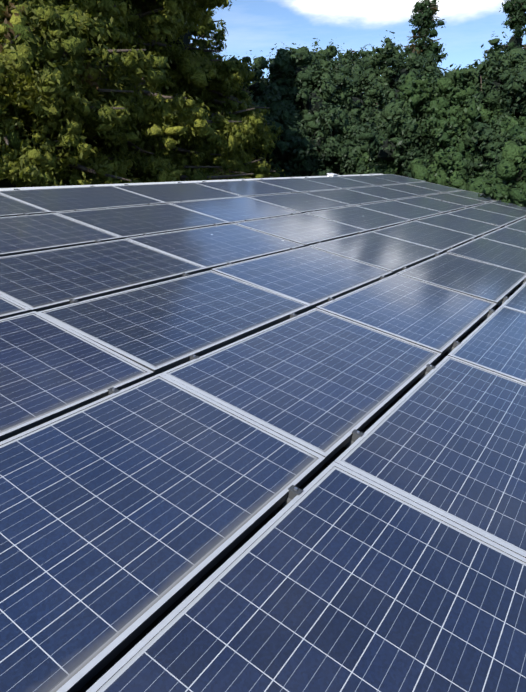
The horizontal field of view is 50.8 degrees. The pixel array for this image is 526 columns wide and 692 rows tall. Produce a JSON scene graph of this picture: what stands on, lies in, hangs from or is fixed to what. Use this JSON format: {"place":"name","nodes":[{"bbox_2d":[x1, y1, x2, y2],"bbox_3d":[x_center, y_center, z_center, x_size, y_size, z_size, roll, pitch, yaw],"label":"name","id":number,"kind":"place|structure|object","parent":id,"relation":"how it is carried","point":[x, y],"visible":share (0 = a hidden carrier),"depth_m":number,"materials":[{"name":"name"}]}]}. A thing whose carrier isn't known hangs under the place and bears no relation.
{"place":"outdoors","nodes":[
{"label":"outdoors","id":0,"kind":"place"},
{"bbox_2d":[190,0,525,82],"label":"sky","id":1,"kind":"structure","parent":0,"point":[256,26],"materials":[{"name":"blue"}]},
{"label":"terrain","id":2,"kind":"structure","parent":0,"visible":0},
{"bbox_2d":[1,114,55,167],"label":"cedar tree trunk and limbs","id":3,"kind":"object","parent":2,"relation":"on","point":[20,130],"visible":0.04,"depth_m":12.72,"materials":[{"name":"green plant"}]},
{"bbox_2d":[0,0,171,187],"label":"cedar tree trunk and limbs","id":4,"kind":"object","parent":2,"relation":"on","point":[46,79],"visible":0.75,"depth_m":11.47,"materials":[{"name":"green plant"}]},
{"bbox_2d":[16,0,254,186],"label":"cedar tree trunk and limbs","id":5,"kind":"object","parent":2,"relation":"on","point":[160,112],"visible":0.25,"depth_m":14.55,"materials":[{"name":"green plant"}]},
{"bbox_2d":[133,0,227,58],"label":"broadleaf tree","id":6,"kind":"object","parent":2,"relation":"on","point":[204,31],"visible":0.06,"depth_m":22.52,"materials":[{"name":"green plant"}]},
{"bbox_2d":[88,0,284,179],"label":"cedar tree trunk and limbs","id":7,"kind":"object","parent":2,"relation":"on","point":[197,68],"visible":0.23,"depth_m":17.19,"materials":[{"name":"green plant"}]},
{"bbox_2d":[222,50,251,107],"bbox_3d":[-0.102,-10.907,32.226,10.571,10.956,8.936,11,21,29],"label":"oak tree trunk and limbs","id":8,"kind":"object","parent":2,"relation":"on","point":[247,59],"depth_m":29.67,"materials":[{"name":"green plant"}]},
{"bbox_2d":[215,43,379,176],"bbox_3d":[1.791,-7.829,24.196,8.966,10.143,8.066,0,18,-1],"label":"oak tree trunk and limbs","id":9,"kind":"object","parent":2,"relation":"on","point":[296,88],"visible":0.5,"depth_m":21.84,"materials":[{"name":"green plant"}]},
{"bbox_2d":[255,38,385,107],"bbox_3d":[3.317,-10.800,31.366,10.063,11.304,8.989,7,19,20],"label":"oak tree trunk and limbs","id":10,"kind":"object","parent":2,"relation":"on","point":[330,51],"visible":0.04,"depth_m":27.79,"materials":[{"name":"green plant"}]},
{"bbox_2d":[344,47,363,90],"bbox_3d":[5.404,-13.284,37.437,7.002,12.200,6.498,0,18,-1],"label":"cedar tree trunk and limbs","id":11,"kind":"object","parent":2,"relation":"on","point":[354,54],"depth_m":35.14,"materials":[{"name":"green plant"}]},
{"bbox_2d":[291,71,449,177],"bbox_3d":[5.268,-6.445,22.701,7.747,8.453,6.994,-10,21,-29],"label":"oak tree trunk and limbs","id":12,"kind":"object","parent":2,"relation":"on","point":[403,132],"visible":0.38,"depth_m":19.70,"materials":[{"name":"green plant"}]},
{"bbox_2d":[289,30,452,176],"bbox_3d":[4.045,-8.484,25.782,8.776,10.406,8.741,0,18,-1],"label":"oak tree trunk and limbs","id":13,"kind":"object","parent":2,"relation":"on","point":[389,65],"visible":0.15,"depth_m":23.25,"materials":[{"name":"green plant"}]},
{"bbox_2d":[387,66,449,103],"bbox_3d":[9.062,-8.123,26.372,6.025,9.340,8.276,7,19,20],"label":"oak tree trunk and limbs","id":14,"kind":"object","parent":2,"relation":"on","point":[416,71],"depth_m":23.27,"materials":[{"name":"green plant"}]},
{"bbox_2d":[397,0,450,75],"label":"tree","id":15,"kind":"object","parent":2,"relation":"on","point":[422,17],"visible":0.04,"depth_m":28.68,"materials":[{"name":"green plant"}]},
{"bbox_2d":[350,59,525,177],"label":"tree","id":16,"kind":"object","parent":2,"relation":"on","point":[442,116],"visible":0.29,"depth_m":18.30,"materials":[{"name":"green plant"}]},
{"bbox_2d":[407,143,471,186],"bbox_3d":[6.348,-2.979,16.449,5.368,5.796,4.745,0,18,-1],"label":"bush","id":17,"kind":"object","parent":2,"relation":"on","point":[441,166],"visible":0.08,"depth_m":16.09,"materials":[{"name":"green plant"}]},
{"bbox_2d":[403,31,525,181],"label":"tree","id":18,"kind":"object","parent":2,"relation":"on","point":[500,89],"visible":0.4,"depth_m":17.56,"materials":[{"name":"green plant"}]},
{"bbox_2d":[435,160,499,193],"bbox_3d":[7.048,-2.504,15.280,5.156,5.630,4.425,17,25,41],"label":"bush","id":19,"kind":"object","parent":2,"relation":"on","point":[463,184],"visible":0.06,"depth_m":14.49,"materials":[{"name":"green plant"}]},
{"bbox_2d":[475,129,525,206],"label":"bush","id":20,"kind":"object","parent":2,"relation":"on","point":[507,179],"visible":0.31,"depth_m":13.09,"materials":[{"name":"green plant"}]},
{"bbox_2d":[481,0,525,65],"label":"tree","id":21,"kind":"object","parent":2,"relation":"on","point":[515,11],"visible":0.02,"depth_m":26.66,"materials":[{"name":"green plant"}]},
{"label":"building walls","id":22,"kind":"object","parent":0,"visible":0},
{"bbox_2d":[78,285,521,691],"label":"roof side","id":23,"kind":"structure","parent":22,"relation":"on","point":[134,642],"depth_m":1.94,"materials":[{"name":"metal"}]},
{"bbox_2d":[0,174,383,190],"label":"roof edge trim","id":24,"kind":"structure","parent":23,"relation":"on","point":[21,188],"depth_m":8.42,"materials":[{"name":"metal"}]},
{"bbox_2d":[327,173,337,176],"bbox_3d":[1.598,-3.863,12.654,0.174,0.130,0.312,23,27,28],"label":"ridge junction box","id":25,"kind":"object","parent":23,"relation":"on","point":[332,174],"visible":0.44,"depth_m":12.55,"materials":[{"name":"white plastic"}]},
{"bbox_2d":[279,282,524,507],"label":"clamps","id":26,"kind":"object","parent":23,"relation":"on","point":[288,500],"depth_m":2.63,"materials":[{"name":"metal"}]},
{"bbox_2d":[0,174,525,691],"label":"panel frames","id":27,"kind":"structure","parent":26,"relation":"attached to","point":[108,654],"depth_m":2.92,"materials":[{"name":"silver metal"}]},
{"bbox_2d":[0,174,525,691],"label":"glass panel","id":28,"kind":"object","parent":27,"relation":"in","point":[122,512],"visible":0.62,"depth_m":2.40,"materials":[{"name":"blue glass"}]},
{"bbox_2d":[14,174,525,499],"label":"panel clamps","id":29,"kind":"object","parent":26,"relation":"attached to","point":[294,491],"visible":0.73,"depth_m":3.89,"materials":[{"name":"silver metal"}]}
]}

